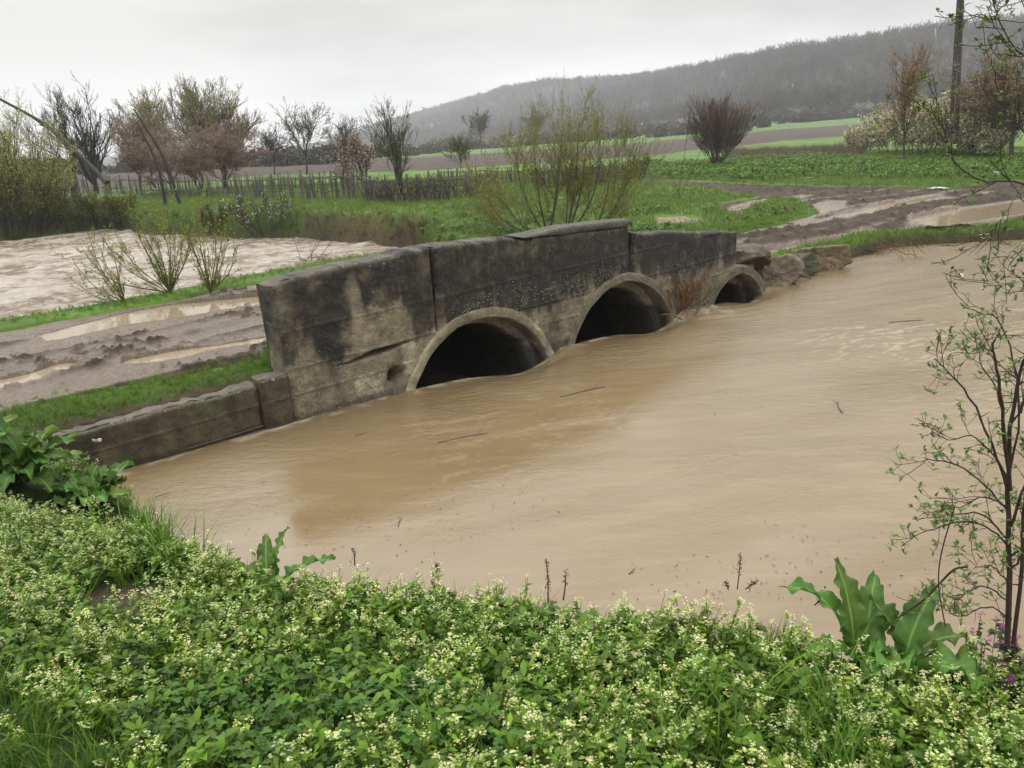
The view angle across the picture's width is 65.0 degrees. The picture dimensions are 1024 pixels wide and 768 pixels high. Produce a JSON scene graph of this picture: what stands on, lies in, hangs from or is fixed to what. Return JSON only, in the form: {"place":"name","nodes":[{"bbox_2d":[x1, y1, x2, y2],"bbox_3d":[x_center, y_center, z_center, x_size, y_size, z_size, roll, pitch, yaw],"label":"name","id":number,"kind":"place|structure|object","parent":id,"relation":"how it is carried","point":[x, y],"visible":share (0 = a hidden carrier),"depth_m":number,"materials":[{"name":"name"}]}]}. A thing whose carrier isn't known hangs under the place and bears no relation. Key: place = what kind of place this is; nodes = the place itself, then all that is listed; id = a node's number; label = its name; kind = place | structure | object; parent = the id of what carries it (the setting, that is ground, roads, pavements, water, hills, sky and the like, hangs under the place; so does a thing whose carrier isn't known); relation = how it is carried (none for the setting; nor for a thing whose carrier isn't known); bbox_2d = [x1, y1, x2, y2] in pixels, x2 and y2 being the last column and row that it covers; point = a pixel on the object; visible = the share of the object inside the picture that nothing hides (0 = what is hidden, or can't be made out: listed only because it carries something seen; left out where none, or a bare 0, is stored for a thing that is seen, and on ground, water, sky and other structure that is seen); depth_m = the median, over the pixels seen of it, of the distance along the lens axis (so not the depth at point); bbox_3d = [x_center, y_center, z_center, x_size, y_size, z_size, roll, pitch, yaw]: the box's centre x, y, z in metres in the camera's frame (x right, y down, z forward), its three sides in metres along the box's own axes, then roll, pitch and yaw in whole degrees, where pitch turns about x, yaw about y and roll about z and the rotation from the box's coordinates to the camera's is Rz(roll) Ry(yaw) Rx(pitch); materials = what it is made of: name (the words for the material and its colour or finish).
{"place":"outdoors","nodes":[
{"label":"outdoors","id":0,"kind":"place"},
{"bbox_2d":[0,229,398,319],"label":"rapids","id":1,"kind":"structure","parent":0,"point":[32,275],"depth_m":23.92,"materials":[{"name":"brown liquid"}]},
{"bbox_2d":[0,112,1023,767],"bbox_3d":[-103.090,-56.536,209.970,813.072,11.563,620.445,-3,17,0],"label":"ground","id":2,"kind":"structure","parent":0,"point":[788,134],"depth_m":18.21,"materials":[{"name":"green plant"}]},
{"bbox_2d":[0,166,33,239],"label":"riverside bush","id":3,"kind":"object","parent":2,"relation":"on","point":[19,208],"visible":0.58,"depth_m":34.48,"materials":[{"name":"green plant"}]},
{"bbox_2d":[0,86,36,236],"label":"river willow","id":4,"kind":"object","parent":2,"relation":"on","point":[2,149],"visible":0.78,"depth_m":33.96,"materials":[{"name":"green plant"}]},
{"bbox_2d":[0,414,50,458],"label":"dock plant","id":5,"kind":"object","parent":2,"relation":"on","point":[7,418],"visible":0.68,"depth_m":5.25,"materials":[{"name":"green plant"}]},
{"bbox_2d":[0,168,75,235],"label":"riverside bush","id":6,"kind":"object","parent":2,"relation":"on","point":[52,209],"visible":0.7,"depth_m":35.01,"materials":[{"name":"green plant"}]},
{"bbox_2d":[1,140,78,230],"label":"river willow","id":7,"kind":"object","parent":2,"relation":"on","point":[46,180],"visible":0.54,"depth_m":35.04,"materials":[{"name":"green plant"}]},
{"bbox_2d":[0,100,82,234],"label":"river willow","id":8,"kind":"object","parent":2,"relation":"on","point":[37,153],"visible":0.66,"depth_m":34.65,"materials":[{"name":"green plant"}]},
{"bbox_2d":[0,417,86,494],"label":"dock plant","id":9,"kind":"object","parent":2,"relation":"on","point":[34,454],"visible":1,"depth_m":5.15,"materials":[{"name":"green plant"}]},
{"bbox_2d":[0,98,108,209],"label":"well sweep","id":10,"kind":"object","parent":2,"relation":"on","point":[92,168],"visible":0.62,"depth_m":39.03,"materials":[{"name":"grey wood"}]},
{"bbox_2d":[1,71,130,194],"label":"bare tree","id":11,"kind":"object","parent":2,"relation":"on","point":[88,142],"visible":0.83,"depth_m":56.14,"materials":[{"name":"grey plant"}]},
{"bbox_2d":[38,187,98,231],"bbox_3d":[-20.436,-7.941,36.561,2.724,1.996,2.752,-16,21,-37],"label":"riverside bush","id":12,"kind":"object","parent":2,"relation":"on","point":[81,213],"visible":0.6,"depth_m":36.31,"materials":[{"name":"green plant"}]},
{"bbox_2d":[41,460,135,516],"bbox_3d":[-2.831,0.708,5.438,0.556,0.327,0.597,-7,17,-11],"label":"dock plant","id":13,"kind":"object","parent":2,"relation":"on","point":[101,483],"visible":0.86,"depth_m":5.42,"materials":[{"name":"green plant"}]},
{"bbox_2d":[63,188,125,227],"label":"riverside bush","id":14,"kind":"object","parent":2,"relation":"on","point":[93,215],"visible":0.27,"depth_m":37.37,"materials":[{"name":"green plant"}]},
{"bbox_2d":[75,184,141,225],"bbox_3d":[-18.341,-8.318,37.084,2.358,1.937,2.979,0,17,9],"label":"riverside bush","id":15,"kind":"object","parent":2,"relation":"on","point":[112,205],"visible":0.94,"depth_m":36.32,"materials":[{"name":"green plant"}]},
{"bbox_2d":[101,105,167,192],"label":"fruit tree","id":16,"kind":"object","parent":2,"relation":"on","point":[123,133],"visible":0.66,"depth_m":53.91,"materials":[{"name":"brown plant"}]},
{"bbox_2d":[109,83,173,187],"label":"budding tree","id":17,"kind":"object","parent":2,"relation":"on","point":[153,110],"visible":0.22,"depth_m":59.05,"materials":[{"name":"brown plant"}]},
{"bbox_2d":[47,182,245,302],"bbox_3d":[-5.488,-2.181,12.314,2.704,1.759,1.582,-8,17,-15],"label":"willow shrub","id":18,"kind":"object","parent":2,"relation":"on","point":[172,273],"visible":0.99,"depth_m":12.38,"materials":[{"name":"green plant"}]},
{"bbox_2d":[137,123,167,204],"bbox_3d":[-17.640,-10.697,39.474,0.770,4.076,0.249,-12,19,-27],"label":"leaning pole","id":19,"kind":"object","parent":2,"relation":"on","point":[160,178],"visible":0.95,"depth_m":39.56,"materials":[{"name":"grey wood"}]},
{"bbox_2d":[133,109,181,203],"bbox_3d":[-17.138,-10.901,38.962,1.498,4.732,0.237,-11,18,-23],"label":"leaning pole","id":20,"kind":"object","parent":2,"relation":"on","point":[178,199],"visible":0.94,"depth_m":39.07,"materials":[{"name":"brown wood"}]},
{"bbox_2d":[120,116,204,192],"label":"fruit tree","id":21,"kind":"object","parent":2,"relation":"on","point":[139,155],"visible":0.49,"depth_m":52.15,"materials":[{"name":"brown plant"}]},
{"bbox_2d":[42,370,293,473],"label":"retaining wall","id":22,"kind":"structure","parent":2,"relation":"on","point":[255,403],"depth_m":7.76,"materials":[{"name":"concrete"}]},
{"bbox_2d":[124,74,238,189],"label":"budding tree","id":23,"kind":"object","parent":2,"relation":"on","point":[190,93],"visible":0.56,"depth_m":55.23,"materials":[{"name":"green plant"}]},
{"bbox_2d":[147,122,224,192],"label":"fruit tree","id":24,"kind":"object","parent":2,"relation":"on","point":[184,161],"visible":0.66,"depth_m":49.51,"materials":[{"name":"brown plant"}]},
{"bbox_2d":[63,168,357,199],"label":"stick fence","id":25,"kind":"object","parent":2,"relation":"on","point":[350,188],"visible":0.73,"depth_m":41.70,"materials":[{"name":"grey wood"}]},
{"bbox_2d":[193,201,237,235],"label":"riverside bush","id":26,"kind":"object","parent":2,"relation":"on","point":[209,215],"visible":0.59,"depth_m":30.49,"materials":[{"name":"green plant"}]},
{"bbox_2d":[166,83,267,187],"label":"budding tree","id":27,"kind":"object","parent":2,"relation":"on","point":[225,112],"visible":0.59,"depth_m":54.91,"materials":[{"name":"green plant"}]},
{"bbox_2d":[180,106,274,192],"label":"fruit tree","id":28,"kind":"object","parent":2,"relation":"on","point":[231,156],"visible":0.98,"depth_m":48.34,"materials":[{"name":"brown plant"}]},
{"bbox_2d":[2,204,467,243],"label":"bank grass","id":29,"kind":"structure","parent":2,"relation":"on","point":[403,217],"depth_m":27.08,"materials":[{"name":"green plant"}]},
{"bbox_2d":[216,186,295,235],"bbox_3d":[-9.208,-6.310,29.237,2.487,1.808,2.155,-3,17,0],"label":"riverside bush","id":30,"kind":"object","parent":2,"relation":"on","point":[246,218],"visible":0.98,"depth_m":29.17,"materials":[{"name":"green plant"}]},
{"bbox_2d":[259,125,291,174],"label":"orchard tree","id":31,"kind":"object","parent":2,"relation":"on","point":[269,141],"visible":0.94,"depth_m":65.50,"materials":[{"name":"grey plant"}]},
{"bbox_2d":[222,526,335,603],"bbox_3d":[-1.052,0.800,3.537,0.526,0.252,0.289,3,18,19],"label":"dock plant","id":32,"kind":"object","parent":2,"relation":"on","point":[266,553],"visible":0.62,"depth_m":3.58,"materials":[{"name":"green plant"}]},
{"bbox_2d":[267,96,334,174],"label":"orchard tree","id":33,"kind":"object","parent":2,"relation":"on","point":[308,128],"visible":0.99,"depth_m":65.92,"materials":[{"name":"grey plant"}]},
{"bbox_2d":[248,173,371,188],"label":"stick fence","id":34,"kind":"object","parent":2,"relation":"on","point":[285,182],"visible":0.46,"depth_m":51.09,"materials":[{"name":"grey wood"}]},
{"bbox_2d":[289,230,337,262],"bbox_3d":[-4.986,-3.150,20.450,1.538,1.636,1.596,6,19,27],"label":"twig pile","id":35,"kind":"object","parent":2,"relation":"on","point":[314,249],"visible":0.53,"depth_m":20.49,"materials":[{"name":"brown plant"}]},
{"bbox_2d":[315,113,363,158],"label":"orchard tree","id":36,"kind":"object","parent":2,"relation":"on","point":[341,128],"visible":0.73,"depth_m":60.95,"materials":[{"name":"grey plant"}]},
{"bbox_2d":[317,118,378,194],"bbox_3d":[-7.251,-9.896,35.519,2.655,3.553,2.363,-17,21,-38],"label":"plum tree","id":37,"kind":"object","parent":2,"relation":"on","point":[361,155],"visible":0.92,"depth_m":35.72,"materials":[{"name":"brown plant"}]},
{"bbox_2d":[113,600,608,767],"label":"clover","id":38,"kind":"object","parent":2,"relation":"on","point":[267,749],"visible":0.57,"depth_m":2.53,"materials":[{"name":"green plant"}]},
{"bbox_2d":[358,97,418,198],"bbox_3d":[-4.516,-8.622,29.642,1.887,4.016,2.560,-15,20,-35],"label":"budding tree","id":39,"kind":"object","parent":2,"relation":"on","point":[395,149],"visible":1,"depth_m":29.50,"materials":[{"name":"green plant"}]},
{"bbox_2d":[350,170,497,202],"bbox_3d":[-3.372,-7.499,30.839,5.757,1.439,3.557,-3,17,0],"label":"stick fence","id":40,"kind":"object","parent":2,"relation":"on","point":[387,188],"visible":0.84,"depth_m":30.18,"materials":[{"name":"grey wood"}]},
{"bbox_2d":[10,107,882,174],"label":"field hedge","id":41,"kind":"object","parent":2,"relation":"on","point":[289,158],"visible":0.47,"depth_m":185.12,"materials":[{"name":"plant"}]},
{"bbox_2d":[442,132,475,176],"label":"orchard tree","id":42,"kind":"object","parent":2,"relation":"on","point":[462,150],"visible":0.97,"depth_m":53.32,"materials":[{"name":"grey plant"}]},
{"bbox_2d":[460,103,491,154],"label":"hedge tree","id":43,"kind":"object","parent":2,"relation":"on","point":[482,120],"visible":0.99,"depth_m":142.65,"materials":[{"name":"grey plant"}]},
{"bbox_2d":[256,219,765,420],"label":"culvert bridge","id":44,"kind":"structure","parent":2,"relation":"on","point":[344,333],"depth_m":10.08,"materials":[{"name":"concrete"}]},
{"bbox_2d":[660,258,720,323],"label":"dry reeds","id":45,"kind":"object","parent":44,"relation":"attached to","point":[688,300],"visible":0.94,"depth_m":12.58,"materials":[{"name":"brown plant"}]},
{"bbox_2d":[736,250,744,259],"bbox_3d":[3.963,-2.233,14.107,0.298,0.233,0.232,-3,17,0],"label":"stone","id":46,"kind":"object","parent":44,"relation":"on","point":[739,253],"visible":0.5,"depth_m":14.03,"materials":[{"name":"stone"}]},
{"bbox_2d":[0,455,1023,767],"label":"flowering weeds","id":47,"kind":"object","parent":2,"relation":"on","point":[924,713],"visible":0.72,"depth_m":2.76,"materials":[{"name":"green plant"}]},
{"bbox_2d":[0,462,1023,767],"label":"leafy weeds","id":48,"kind":"object","parent":2,"relation":"on","point":[350,660],"visible":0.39,"depth_m":2.72,"materials":[{"name":"green plant"}]},
{"bbox_2d":[0,460,1023,767],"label":"grass","id":49,"kind":"structure","parent":2,"relation":"on","point":[160,528],"depth_m":2.57,"materials":[{"name":"green plant"}]},
{"bbox_2d":[0,145,1023,245],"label":"meadow grass","id":50,"kind":"structure","parent":2,"relation":"on","point":[157,198],"depth_m":29.85,"materials":[{"name":"green plant"}]},
{"bbox_2d":[437,163,600,183],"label":"stick fence","id":51,"kind":"object","parent":2,"relation":"on","point":[501,171],"visible":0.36,"depth_m":42.88,"materials":[{"name":"brown wood"}]},
{"bbox_2d":[517,101,546,150],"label":"hedge tree","id":52,"kind":"object","parent":2,"relation":"on","point":[536,122],"visible":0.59,"depth_m":147.57,"materials":[{"name":"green plant"}]},
{"bbox_2d":[544,560,550,601],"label":"dead stalk","id":53,"kind":"object","parent":2,"relation":"on","point":[547,578],"visible":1,"depth_m":3.19,"materials":[{"name":"brown plant"}]},
{"bbox_2d":[425,74,687,234],"bbox_3d":[0.955,-5.132,18.685,6.042,4.163,3.221,3,18,21],"label":"budding willow","id":54,"kind":"object","parent":2,"relation":"on","point":[566,178],"visible":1,"depth_m":18.63,"materials":[{"name":"green plant"}]},
{"bbox_2d":[562,569,568,599],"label":"dead stalk","id":55,"kind":"object","parent":2,"relation":"on","point":[564,576],"visible":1,"depth_m":3.21,"materials":[{"name":"brown plant"}]},
{"bbox_2d":[525,157,636,187],"bbox_3d":[3.494,-9.747,37.574,6.936,1.513,2.332,-14,20,-33],"label":"stick fence","id":56,"kind":"object","parent":2,"relation":"on","point":[600,180],"visible":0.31,"depth_m":37.16,"materials":[{"name":"brown wood"}]},
{"bbox_2d":[619,151,652,179],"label":"bramble bush","id":57,"kind":"object","parent":2,"relation":"on","point":[648,163],"visible":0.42,"depth_m":40.38,"materials":[{"name":"green plant"}]},
{"bbox_2d":[407,148,1023,237],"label":"nettles","id":58,"kind":"object","parent":2,"relation":"on","point":[732,164],"visible":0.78,"depth_m":38.36,"materials":[{"name":"green plant"}]},
{"bbox_2d":[680,88,770,164],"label":"bare bush","id":59,"kind":"object","parent":2,"relation":"on","point":[717,135],"visible":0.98,"depth_m":48.86,"materials":[{"name":"brown plant"}]},
{"bbox_2d":[735,552,742,589],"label":"dead stalk","id":60,"kind":"object","parent":2,"relation":"on","point":[739,563],"visible":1,"depth_m":4.26,"materials":[{"name":"brown plant"}]},
{"bbox_2d":[725,141,868,157],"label":"dry weeds","id":61,"kind":"object","parent":2,"relation":"on","point":[838,148],"visible":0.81,"depth_m":62.50,"materials":[{"name":"beige plant"}]},
{"bbox_2d":[779,557,915,684],"bbox_3d":[1.201,0.842,2.819,0.453,0.341,0.438,-3,17,0],"label":"dock plant","id":62,"kind":"object","parent":2,"relation":"on","point":[856,607],"visible":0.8,"depth_m":2.88,"materials":[{"name":"green plant"}]},
{"bbox_2d":[842,124,888,150],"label":"blossoming shrub","id":63,"kind":"object","parent":2,"relation":"on","point":[852,138],"visible":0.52,"depth_m":60.26,"materials":[{"name":"beige plant"}]},
{"bbox_2d":[858,101,924,152],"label":"blossoming shrub","id":64,"kind":"object","parent":2,"relation":"on","point":[881,133],"visible":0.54,"depth_m":53.62,"materials":[{"name":"beige plant"}]},
{"bbox_2d":[877,40,947,156],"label":"young tree","id":65,"kind":"object","parent":2,"relation":"on","point":[912,79],"visible":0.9,"depth_m":45.10,"materials":[{"name":"brown plant"}]},
{"bbox_2d":[891,90,968,153],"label":"blossoming shrub","id":66,"kind":"object","parent":2,"relation":"on","point":[909,133],"visible":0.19,"depth_m":50.34,"materials":[{"name":"beige plant"}]},
{"bbox_2d":[868,584,997,686],"bbox_3d":[1.453,0.898,2.758,0.455,0.248,0.391,-3,17,0],"label":"dock plant","id":67,"kind":"object","parent":2,"relation":"on","point":[913,636],"visible":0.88,"depth_m":2.82,"materials":[{"name":"green plant"}]},
{"bbox_2d":[883,266,1023,684],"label":"thorny bush","id":68,"kind":"object","parent":2,"relation":"on","point":[1010,520],"visible":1,"depth_m":2.56,"materials":[{"name":"green plant"}]},
{"bbox_2d":[885,0,1023,303],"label":"budding branches","id":69,"kind":"object","parent":2,"relation":"on","point":[1001,38],"visible":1,"depth_m":2.48,"materials":[{"name":"green plant"}]},
{"bbox_2d":[947,0,963,155],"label":"utility pole","id":70,"kind":"object","parent":2,"relation":"on","point":[958,49],"visible":0.62,"depth_m":45.54,"materials":[{"name":"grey wood"}]},
{"bbox_2d":[905,96,1007,153],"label":"blossoming shrub","id":71,"kind":"object","parent":2,"relation":"on","point":[920,126],"visible":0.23,"depth_m":47.82,"materials":[{"name":"beige plant"}]},
{"bbox_2d":[929,110,1023,156],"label":"blossoming shrub","id":72,"kind":"object","parent":2,"relation":"on","point":[968,139],"visible":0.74,"depth_m":45.33,"materials":[{"name":"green plant"}]},
{"bbox_2d":[934,41,1023,155],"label":"leafing tree","id":73,"kind":"object","parent":2,"relation":"on","point":[1014,93],"visible":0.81,"depth_m":42.42,"materials":[{"name":"brown plant"}]},
{"bbox_2d":[943,61,1023,156],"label":"leafing tree","id":74,"kind":"object","parent":2,"relation":"on","point":[971,112],"visible":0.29,"depth_m":45.08,"materials":[{"name":"brown plant"}]},
{"bbox_2d":[963,609,1023,676],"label":"purple deadnettle","id":75,"kind":"object","parent":2,"relation":"on","point":[1000,626],"visible":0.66,"depth_m":2.77,"materials":[{"name":"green plant"}]},
{"bbox_2d":[989,630,1023,697],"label":"purple deadnettle","id":76,"kind":"object","parent":2,"relation":"on","point":[1012,680],"visible":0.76,"depth_m":2.62,"materials":[{"name":"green plant"}]},
{"bbox_2d":[0,179,1023,411],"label":"muddy track","id":77,"kind":"structure","parent":0,"point":[97,358],"depth_m":10.48,"materials":[{"name":"brown soil"}]},
{"bbox_2d":[0,363,73,387],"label":"puddle","id":78,"kind":"object","parent":77,"relation":"on","point":[32,376],"visible":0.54,"depth_m":8.55,"materials":[{"name":"brown liquid"}]},
{"bbox_2d":[36,297,259,340],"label":"puddle","id":79,"kind":"object","parent":77,"relation":"on","point":[164,313],"visible":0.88,"depth_m":11.38,"materials":[{"name":"brown liquid"}]},
{"bbox_2d":[123,338,265,363],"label":"puddle","id":80,"kind":"object","parent":77,"relation":"on","point":[172,355],"visible":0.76,"depth_m":9.09,"materials":[{"name":"brown liquid"}]},
{"bbox_2d":[656,217,699,222],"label":"puddle","id":81,"kind":"object","parent":77,"relation":"on","point":[683,219],"visible":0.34,"depth_m":22.57,"materials":[{"name":"brown liquid"}]},
{"bbox_2d":[737,237,750,243],"bbox_3d":[4.004,-2.376,14.802,0.450,0.559,0.894,10,21,38],"label":"rock","id":82,"kind":"object","parent":77,"relation":"on","point":[746,240],"visible":0.05,"depth_m":14.82,"materials":[{"name":"grey stone"}]},
{"bbox_2d":[736,243,771,270],"bbox_3d":[3.961,-2.198,14.426,1.280,0.640,0.753,10,21,38],"label":"rock","id":83,"kind":"object","parent":77,"relation":"on","point":[757,256],"visible":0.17,"depth_m":14.08,"materials":[{"name":"grey stone"}]},
{"bbox_2d":[791,201,841,221],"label":"puddle","id":84,"kind":"object","parent":77,"relation":"on","point":[826,207],"visible":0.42,"depth_m":23.79,"materials":[{"name":"brown liquid"}]},
{"bbox_2d":[838,195,938,217],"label":"puddle","id":85,"kind":"object","parent":77,"relation":"on","point":[881,207],"visible":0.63,"depth_m":23.29,"materials":[{"name":"brown liquid"}]},
{"bbox_2d":[838,236,944,254],"bbox_3d":[7.770,-2.916,17.314,3.203,0.530,0.992,-3,17,0],"label":"twig pile","id":86,"kind":"object","parent":77,"relation":"on","point":[881,246],"visible":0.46,"depth_m":17.26,"materials":[{"name":"brown plant"}]},
{"bbox_2d":[913,201,1023,225],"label":"puddle","id":87,"kind":"object","parent":77,"relation":"on","point":[949,218],"visible":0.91,"depth_m":20.22,"materials":[{"name":"brown liquid"}]},
{"bbox_2d":[0,0,1023,158],"label":"sky","id":88,"kind":"structure","parent":0,"point":[346,56],"materials":[{"name":"white"}]},
{"bbox_2d":[1,32,1023,164],"bbox_3d":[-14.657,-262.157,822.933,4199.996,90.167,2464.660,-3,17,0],"label":"hill","id":89,"kind":"structure","parent":0,"point":[107,160],"depth_m":454.11,"materials":[{"name":"plant"}]},
{"bbox_2d":[325,10,1023,146],"bbox_3d":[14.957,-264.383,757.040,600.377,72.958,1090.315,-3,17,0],"label":"forest","id":90,"kind":"object","parent":89,"relation":"on","point":[644,84],"visible":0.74,"depth_m":447.51,"materials":[{"name":"grey plant"}]},
{"bbox_2d":[425,94,985,150],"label":"hillside scrub","id":91,"kind":"object","parent":89,"relation":"on","point":[492,142],"visible":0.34,"depth_m":264.46,"materials":[{"name":"green plant"}]},
{"bbox_2d":[116,239,1023,685],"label":"river","id":92,"kind":"structure","parent":0,"point":[652,469],"depth_m":6.94,"materials":[{"name":"brown liquid"}]},
{"bbox_2d":[438,430,484,442],"bbox_3d":[-0.483,0.505,7.778,0.501,0.024,0.083,-9,18,-20],"label":"floating stick","id":93,"kind":"object","parent":92,"relation":"on","point":[462,437],"visible":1,"depth_m":7.76,"materials":[{"name":"wood"}]},
{"bbox_2d":[561,384,604,397],"bbox_3d":[0.772,0.074,8.984,0.601,0.028,0.101,-12,19,-28],"label":"floating stick","id":94,"kind":"object","parent":92,"relation":"on","point":[582,391],"visible":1,"depth_m":8.96,"materials":[{"name":"wood"}]},
{"bbox_2d":[221,353,963,599],"bbox_3d":[1.075,0.250,8.348,6.351,0.003,8.285,6,19,28],"label":"floating debris","id":95,"kind":"object","parent":92,"relation":"on","point":[566,506],"visible":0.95,"depth_m":5.80,"materials":[{"name":"brown plant"}]},
{"bbox_2d":[756,254,804,286],"bbox_3d":[4.759,-1.978,14.667,1.024,0.844,0.736,-3,17,0],"label":"rock","id":96,"kind":"object","parent":92,"relation":"in","point":[785,269],"visible":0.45,"depth_m":14.35,"materials":[{"name":"brown stone"}]},
{"bbox_2d":[793,252,819,277],"bbox_3d":[5.337,-2.188,15.255,0.932,0.580,0.658,-10,18,-21],"label":"rock","id":97,"kind":"object","parent":92,"relation":"in","point":[810,264],"visible":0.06,"depth_m":15.15,"materials":[{"name":"grey stone"}]},
{"bbox_2d":[788,244,852,270],"bbox_3d":[6.074,-2.463,15.813,1.149,0.580,0.664,-3,17,0],"label":"rock","id":98,"kind":"object","parent":92,"relation":"in","point":[832,257],"visible":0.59,"depth_m":15.58,"materials":[{"name":"brown stone"}]},
{"bbox_2d":[887,213,924,260],"bbox_3d":[8.126,-2.649,16.471,0.968,1.744,0.586,-9,18,-19],"label":"twig pile","id":99,"kind":"object","parent":92,"relation":"in","point":[911,243],"visible":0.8,"depth_m":16.48,"materials":[{"name":"brown plant"}]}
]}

